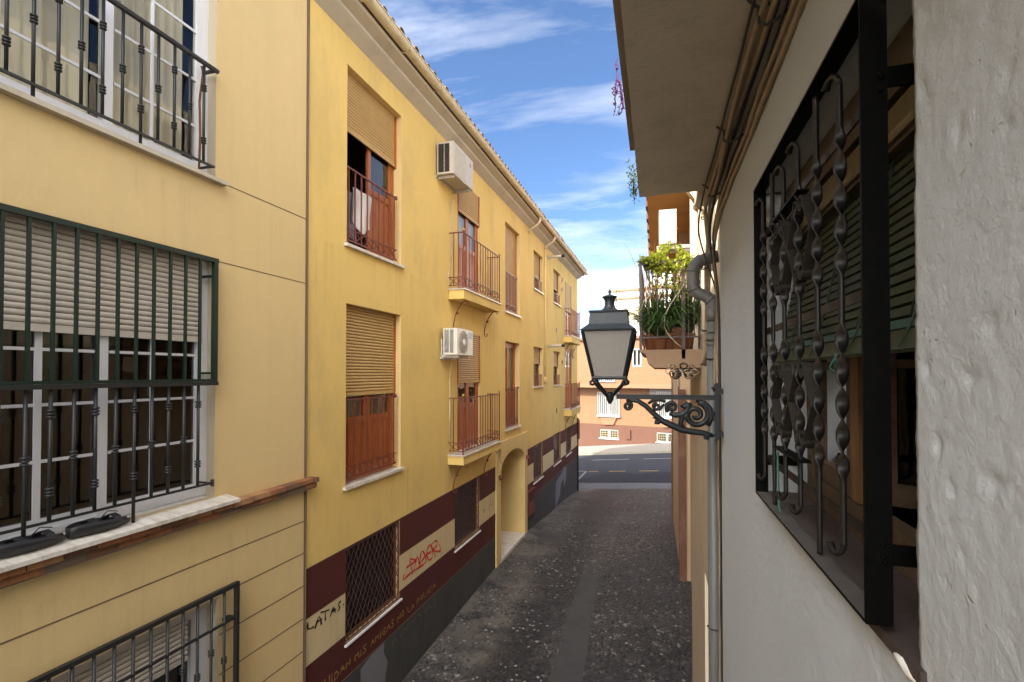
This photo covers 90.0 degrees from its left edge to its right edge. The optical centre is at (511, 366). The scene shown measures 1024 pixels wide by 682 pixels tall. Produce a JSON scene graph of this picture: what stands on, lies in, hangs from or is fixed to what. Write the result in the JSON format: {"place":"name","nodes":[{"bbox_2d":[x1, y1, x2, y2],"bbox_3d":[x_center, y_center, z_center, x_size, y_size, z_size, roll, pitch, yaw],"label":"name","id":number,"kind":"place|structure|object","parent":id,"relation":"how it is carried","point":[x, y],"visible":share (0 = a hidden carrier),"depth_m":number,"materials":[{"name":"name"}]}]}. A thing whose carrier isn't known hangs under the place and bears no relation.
{"place":"outdoors","nodes":[
{"label":"outdoors","id":0,"kind":"place"},
{"bbox_2d":[379,0,652,337],"label":"sky","id":1,"kind":"structure","parent":0,"point":[536,78],"materials":[{"name":"blue"}]},
{"bbox_2d":[402,489,691,681],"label":"alley paving","id":2,"kind":"structure","parent":0,"point":[652,507],"depth_m":10.81,"materials":[{"name":"grey stone"}]},
{"bbox_2d":[0,0,318,681],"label":"apartment building","id":3,"kind":"structure","parent":2,"relation":"on","point":[154,209],"depth_m":4.32,"materials":[{"name":"beige paint"}]},
{"bbox_2d":[0,527,66,558],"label":"black shoe","id":4,"kind":"object","parent":3,"relation":"on","point":[18,545],"visible":1,"depth_m":3.32,"materials":[{"name":"rubber"}]},
{"bbox_2d":[65,510,130,538],"bbox_3d":[-3.044,1.161,3.777,0.142,0.130,0.421,0,-1,16],"label":"black shoe","id":5,"kind":"object","parent":3,"relation":"on","point":[90,526],"visible":1,"depth_m":3.71,"materials":[{"name":"rubber"}]},
{"bbox_2d":[0,0,228,186],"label":"window","id":6,"kind":"structure","parent":3,"relation":"in","point":[166,15],"depth_m":4.20,"materials":[{"name":"white glass"}]},
{"bbox_2d":[0,213,240,572],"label":"window","id":7,"kind":"structure","parent":3,"relation":"in","point":[11,426],"depth_m":3.89,"materials":[{"name":"white glass"}]},
{"bbox_2d":[51,599,213,681],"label":"window","id":8,"kind":"structure","parent":3,"relation":"in","point":[83,673],"depth_m":4.37,"materials":[{"name":"beige glass"}]},
{"bbox_2d":[304,0,587,681],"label":"apartment building","id":9,"kind":"structure","parent":2,"relation":"on","point":[428,466],"depth_m":8.51,"materials":[{"name":"paint"}]},
{"bbox_2d":[347,191,356,244],"bbox_3d":[-2.264,-2.045,7.070,0.081,0.729,0.304,0,-1,16],"label":"hanging cloth","id":10,"kind":"object","parent":9,"relation":"hanging from","point":[351,225],"visible":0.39,"depth_m":7.12,"materials":[{"name":"grey fabric"}]},
{"bbox_2d":[351,187,371,234],"bbox_3d":[-2.155,-2.186,7.322,0.078,0.599,0.484,0,-1,16],"label":"hanging cloth","id":11,"kind":"object","parent":9,"relation":"hanging from","point":[364,209],"visible":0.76,"depth_m":7.31,"materials":[{"name":"white fabric"}]},
{"bbox_2d":[344,521,402,647],"bbox_3d":[-2.019,3.065,7.454,0.137,1.275,1.500,0,-1,17],"label":"basement window","id":12,"kind":"structure","parent":9,"relation":"in","point":[370,564],"depth_m":7.41,"materials":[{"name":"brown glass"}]},
{"bbox_2d":[343,305,404,490],"bbox_3d":[-2.089,0.405,7.488,0.343,2.465,1.560,0,-1,16],"label":"window","id":13,"kind":"structure","parent":9,"relation":"in","point":[370,335],"depth_m":7.54,"materials":[{"name":"brown glass"}]},
{"bbox_2d":[344,73,404,268],"bbox_3d":[-2.304,-2.801,7.599,0.791,2.450,1.560,0,-1,16],"label":"window","id":14,"kind":"structure","parent":9,"relation":"in","point":[368,121],"depth_m":7.71,"materials":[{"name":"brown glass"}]},
{"bbox_2d":[436,141,472,194],"bbox_3d":[-1.095,-3.776,9.847,0.388,0.660,0.986,0,-1,16],"label":"air conditioner","id":15,"kind":"object","parent":9,"relation":"attached to","point":[454,167],"visible":1,"depth_m":9.52,"materials":[{"name":"metal"}]},
{"bbox_2d":[440,328,472,359],"bbox_3d":[-1.063,-0.417,9.889,0.392,0.575,0.785,0,-1,16],"label":"air conditioner","id":16,"kind":"object","parent":9,"relation":"attached to","point":[456,343],"visible":1,"depth_m":9.57,"materials":[{"name":"white metal"}]},
{"bbox_2d":[454,477,480,552],"bbox_3d":[-0.973,3.102,10.927,0.136,1.249,1.475,0,-1,17],"label":"basement window","id":17,"kind":"structure","parent":9,"relation":"in","point":[466,498],"depth_m":10.96,"materials":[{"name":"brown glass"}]},
{"bbox_2d":[457,191,479,292],"bbox_3d":[-0.994,-2.677,11.042,0.195,2.340,1.242,0,-1,16],"label":"window","id":18,"kind":"structure","parent":9,"relation":"in","point":[468,202],"depth_m":11.06,"materials":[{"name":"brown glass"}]},
{"bbox_2d":[457,335,479,450],"bbox_3d":[-0.953,0.515,11.006,0.100,2.435,1.290,0,-1,17],"label":"window","id":19,"kind":"structure","parent":9,"relation":"in","point":[468,369],"depth_m":11.06,"materials":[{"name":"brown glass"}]},
{"bbox_2d":[505,226,521,317],"bbox_3d":[-0.030,-2.617,14.191,0.212,2.420,1.486,0,-1,17],"label":"window","id":20,"kind":"structure","parent":9,"relation":"in","point":[510,238],"depth_m":14.37,"materials":[{"name":"brown glass"}]},
{"bbox_2d":[505,342,521,431],"bbox_3d":[-0.081,0.535,14.151,0.342,2.385,1.460,0,-1,16],"label":"window","id":21,"kind":"structure","parent":9,"relation":"in","point":[508,346],"depth_m":14.49,"materials":[{"name":"brown glass"}]},
{"bbox_2d":[528,487,534,516],"bbox_3d":[0.594,4.189,15.820,0.088,0.760,0.730,0,-1,17],"label":"wall cabinet","id":22,"kind":"object","parent":9,"relation":"attached to","point":[531,501],"depth_m":15.73,"materials":[{"name":"metal"}]},
{"bbox_2d":[528,487,534,515],"bbox_3d":[0.594,4.179,15.820,0.088,0.740,0.730,0,-1,17],"label":"door","id":23,"kind":"structure","parent":22,"relation":"in","point":[532,504],"depth_m":15.77,"materials":[{"name":"red paint"}]},
{"bbox_2d":[533,254,543,294],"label":"window","id":24,"kind":"structure","parent":9,"relation":"in","point":[536,259],"depth_m":17.29,"materials":[{"name":"beige glass"}]},
{"bbox_2d":[533,347,543,387],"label":"window","id":25,"kind":"structure","parent":9,"relation":"in","point":[536,350],"depth_m":17.33,"materials":[{"name":"beige glass"}]},
{"bbox_2d":[533,441,543,484],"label":"basement window","id":26,"kind":"structure","parent":9,"relation":"in","point":[537,448],"depth_m":17.00,"materials":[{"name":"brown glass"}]},
{"bbox_2d":[547,254,564,259],"bbox_3d":[1.588,-3.916,18.333,0.624,0.147,0.160,0,-1,16],"label":"wall tube","id":27,"kind":"object","parent":9,"relation":"attached to","point":[554,256],"depth_m":18.31,"materials":[{"name":"grey metal"}]},
{"bbox_2d":[547,344,564,347],"bbox_3d":[1.588,-0.716,18.282,0.624,0.147,0.160,0,-1,16],"label":"wall tube","id":28,"kind":"object","parent":9,"relation":"attached to","point":[558,345],"depth_m":18.24,"materials":[{"name":"grey metal"}]},
{"bbox_2d":[553,271,561,306],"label":"window","id":29,"kind":"structure","parent":9,"relation":"in","point":[555,277],"depth_m":20.21,"materials":[{"name":"beige glass"}]},
{"bbox_2d":[553,352,561,385],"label":"window","id":30,"kind":"structure","parent":9,"relation":"in","point":[555,354],"depth_m":20.16,"materials":[{"name":"beige glass"}]},
{"bbox_2d":[554,431,561,466],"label":"basement window","id":31,"kind":"structure","parent":9,"relation":"in","point":[556,436],"depth_m":19.99,"materials":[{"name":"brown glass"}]},
{"bbox_2d":[565,281,570,335],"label":"window","id":32,"kind":"structure","parent":9,"relation":"in","point":[567,288],"depth_m":22.12,"materials":[{"name":"brown glass"}]},
{"bbox_2d":[565,348,570,407],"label":"window","id":33,"kind":"structure","parent":9,"relation":"in","point":[568,350],"depth_m":22.54,"materials":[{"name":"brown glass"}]},
{"bbox_2d":[566,426,571,456],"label":"basement window","id":34,"kind":"structure","parent":9,"relation":"in","point":[568,439],"depth_m":22.29,"materials":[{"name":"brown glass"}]},
{"bbox_2d":[533,532,564,541],"bbox_3d":[1.106,5.005,14.981,0.912,0.046,0.901,0,-1,-10],"label":"drain cover","id":35,"kind":"object","parent":2,"relation":"on","point":[548,537],"visible":1,"depth_m":15.02,"materials":[{"name":"metal"}]},
{"bbox_2d":[548,575,599,681],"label":"drain strip","id":36,"kind":"object","parent":2,"relation":"on","point":[569,664],"visible":1,"depth_m":9.50,"materials":[{"name":"concrete"}]},
{"bbox_2d":[646,193,690,581],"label":"house","id":37,"kind":"structure","parent":2,"relation":"on","point":[680,463],"depth_m":11.79,"materials":[{"name":"paint"}]},
{"bbox_2d":[657,209,689,252],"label":"window","id":38,"kind":"structure","parent":37,"relation":"in","point":[667,222],"depth_m":7.82,"materials":[{"name":"white metal"}]},
{"bbox_2d":[639,191,721,681],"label":"house","id":39,"kind":"structure","parent":2,"relation":"on","point":[663,359],"depth_m":5.96,"materials":[{"name":"paint"}]},
{"bbox_2d":[615,288,674,349],"bbox_3d":[1.702,-0.587,6.258,1.186,0.796,1.187,1,-1,-44],"label":"potted plant","id":40,"kind":"object","parent":39,"relation":"on","point":[649,344],"visible":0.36,"depth_m":6.20,"materials":[{"name":"green plant"}]},
{"bbox_2d":[624,231,682,333],"bbox_3d":[1.838,-0.968,6.799,0.783,1.576,0.867,-1,-1,33],"label":"potted plant","id":41,"kind":"object","parent":39,"relation":"on","point":[646,281],"visible":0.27,"depth_m":6.74,"materials":[{"name":"plant"}]},
{"bbox_2d":[640,284,684,346],"bbox_3d":[1.738,-0.576,5.920,0.495,0.729,0.033,0,-1,16],"label":"hose","id":42,"kind":"object","parent":39,"relation":"hanging from","point":[666,313],"visible":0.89,"depth_m":5.88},
{"bbox_2d":[628,288,700,349],"bbox_3d":[1.890,-0.593,6.096,1.351,0.804,1.431,0,-1,16],"label":"potted plant","id":43,"kind":"object","parent":39,"relation":"on","point":[669,344],"visible":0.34,"depth_m":5.97,"materials":[{"name":"green plant"}]},
{"bbox_2d":[630,294,700,349],"bbox_3d":[1.772,-0.505,6.106,1.274,0.629,1.210,0,-1,3],"label":"potted plant","id":44,"kind":"object","parent":39,"relation":"on","point":[660,343],"visible":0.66,"depth_m":5.98,"materials":[{"name":"green plant"}]},
{"bbox_2d":[629,298,702,349],"bbox_3d":[2.003,-0.514,6.093,1.294,0.644,1.348,0,-1,16],"label":"potted plant","id":45,"kind":"object","parent":39,"relation":"on","point":[677,340],"visible":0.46,"depth_m":5.96,"materials":[{"name":"green plant"}]},
{"bbox_2d":[636,240,700,304],"bbox_3d":[1.829,-0.944,6.018,0.714,1.081,0.755,0,-1,16],"label":"climbing plant","id":46,"kind":"object","parent":39,"relation":"attached to","point":[653,258],"visible":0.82,"depth_m":5.96,"materials":[{"name":"green plant"}]},
{"bbox_2d":[636,276,700,348],"bbox_3d":[2.074,-0.678,6.089,1.113,0.972,1.335,0,-1,-19],"label":"potted plant","id":47,"kind":"object","parent":39,"relation":"on","point":[689,342],"visible":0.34,"depth_m":6.00,"materials":[{"name":"green plant"}]},
{"bbox_2d":[685,192,702,210],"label":"window","id":48,"kind":"structure","parent":39,"relation":"in","point":[689,195],"depth_m":5.50,"materials":[{"name":"glass"}]},
{"bbox_2d":[697,208,698,348],"bbox_3d":[2.465,-1.196,6.624,0.050,2.000,0.950,0,-1,16],"label":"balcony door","id":49,"kind":"structure","parent":39,"relation":"in","point":[697,208],"depth_m":7.06,"materials":[{"name":"brown glass"}]},
{"bbox_2d":[686,250,718,681],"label":"downpipe","id":50,"kind":"object","parent":39,"relation":"attached to","point":[695,290],"visible":0.85,"depth_m":4.04,"materials":[{"name":"grey plastic"}]},
{"bbox_2d":[707,206,714,271],"bbox_3d":[1.734,-2.680,4.489,0.080,3.700,0.078,0,-1,16],"label":"white pipe","id":51,"kind":"object","parent":39,"relation":"attached to","point":[713,218],"visible":0.03,"depth_m":4.43,"materials":[{"name":"paint"}]},
{"bbox_2d":[689,230,691,584],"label":"house","id":52,"kind":"structure","parent":2,"relation":"on","point":[690,471],"depth_m":11.65,"materials":[{"name":"paint"}]},
{"bbox_2d":[613,0,1023,681],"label":"house","id":53,"kind":"structure","parent":2,"relation":"on","point":[873,350],"depth_m":1.29,"materials":[{"name":"paint"}]},
{"bbox_2d":[611,60,625,115],"bbox_3d":[0.564,-1.472,2.739,0.071,0.213,0.280,0,-1,22],"label":"hanging plant","id":54,"kind":"object","parent":53,"relation":"hanging from","point":[621,94],"visible":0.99,"depth_m":2.79,"materials":[{"name":"purple plant"}]},
{"bbox_2d":[625,158,639,204],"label":"hanging plant","id":55,"kind":"object","parent":53,"relation":"hanging from","point":[633,182],"visible":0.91,"depth_m":3.92,"materials":[{"name":"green plant"}]},
{"bbox_2d":[580,289,723,440],"bbox_3d":[1.048,-0.027,3.861,1.012,1.139,0.414,0,-1,16],"label":"street lamp","id":56,"kind":"object","parent":53,"relation":"attached to","point":[609,333],"visible":1,"depth_m":3.80,"materials":[{"name":"black metal"}]},
{"bbox_2d":[665,0,806,681],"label":"cable bundle","id":57,"kind":"object","parent":53,"relation":"attached to","point":[745,83],"visible":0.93,"depth_m":2.77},
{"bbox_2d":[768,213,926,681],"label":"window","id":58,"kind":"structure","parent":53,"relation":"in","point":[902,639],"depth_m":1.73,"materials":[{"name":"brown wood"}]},
{"bbox_2d":[579,453,670,479],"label":"road","id":59,"kind":"structure","parent":0,"point":[634,463],"depth_m":29.17,"materials":[{"name":"grey asphalt"}]},
{"bbox_2d":[577,418,578,490],"bbox_3d":[3.107,4.184,24.114,0.083,3.490,0.083,0,-1,-6],"label":"corner pole","id":60,"kind":"object","parent":59,"relation":"on","point":[577,456],"visible":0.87,"depth_m":24.10,"materials":[{"name":"black metal"}]},
{"bbox_2d":[579,458,667,478],"bbox_3d":[6.208,5.484,27.983,12.900,1.602,4.760,-1,-1,32],"label":"road marking","id":61,"kind":"object","parent":59,"relation":"on","point":[621,459],"visible":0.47,"depth_m":29.40,"materials":[{"name":"white paint"}]},
{"bbox_2d":[579,472,670,482],"bbox_3d":[6.132,5.573,25.718,6.050,0.817,2.270,-1,-1,32],"label":"asphalt patch","id":62,"kind":"object","parent":59,"relation":"on","point":[625,477],"visible":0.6,"depth_m":25.67,"materials":[{"name":"grey asphalt"}]},
{"bbox_2d":[579,443,670,454],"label":"pavement","id":63,"kind":"structure","parent":0,"point":[629,449],"depth_m":33.05,"materials":[{"name":"beige concrete"}]},
{"bbox_2d":[577,336,671,445],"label":"apartment building","id":64,"kind":"structure","parent":63,"relation":"on","point":[603,421],"depth_m":34.75,"materials":[{"name":"paint"}]},
{"bbox_2d":[597,392,620,424],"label":"window","id":65,"kind":"structure","parent":64,"relation":"in","point":[612,409],"depth_m":35.41,"materials":[{"name":"white glass"}]},
{"bbox_2d":[599,429,618,439],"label":"basement window","id":66,"kind":"structure","parent":64,"relation":"in","point":[604,433],"depth_m":35.40,"materials":[{"name":"white glass"}]},
{"bbox_2d":[626,430,630,438],"bbox_3d":[7.861,4.614,34.572,0.280,0.620,0.114,-1,-1,32],"label":"meter box","id":67,"kind":"object","parent":64,"relation":"attached to","point":[628,434],"visible":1,"depth_m":34.52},
{"bbox_2d":[632,348,640,366],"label":"window","id":68,"kind":"structure","parent":64,"relation":"in","point":[636,349],"depth_m":33.69,"materials":[{"name":"white glass"}]},
{"bbox_2d":[611,272,671,335],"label":"house","id":69,"kind":"structure","parent":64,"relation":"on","point":[625,294],"depth_m":42.90,"materials":[{"name":"white paint"}]},
{"bbox_2d":[655,432,671,442],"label":"basement window","id":70,"kind":"structure","parent":64,"relation":"in","point":[661,437],"depth_m":33.44,"materials":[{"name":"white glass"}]},
{"bbox_2d":[656,392,671,426],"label":"window","id":71,"kind":"structure","parent":64,"relation":"in","point":[662,412],"depth_m":33.36,"materials":[{"name":"white glass"}]},
{"bbox_2d":[579,483,670,488],"bbox_3d":[2.955,5.985,25.658,15.000,1.734,1.100,-1,-1,32],"label":"apron","id":72,"kind":"object","parent":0,"point":[624,485],"visible":0.27,"depth_m":24.16,"materials":[{"name":"grey concrete"}]}
]}

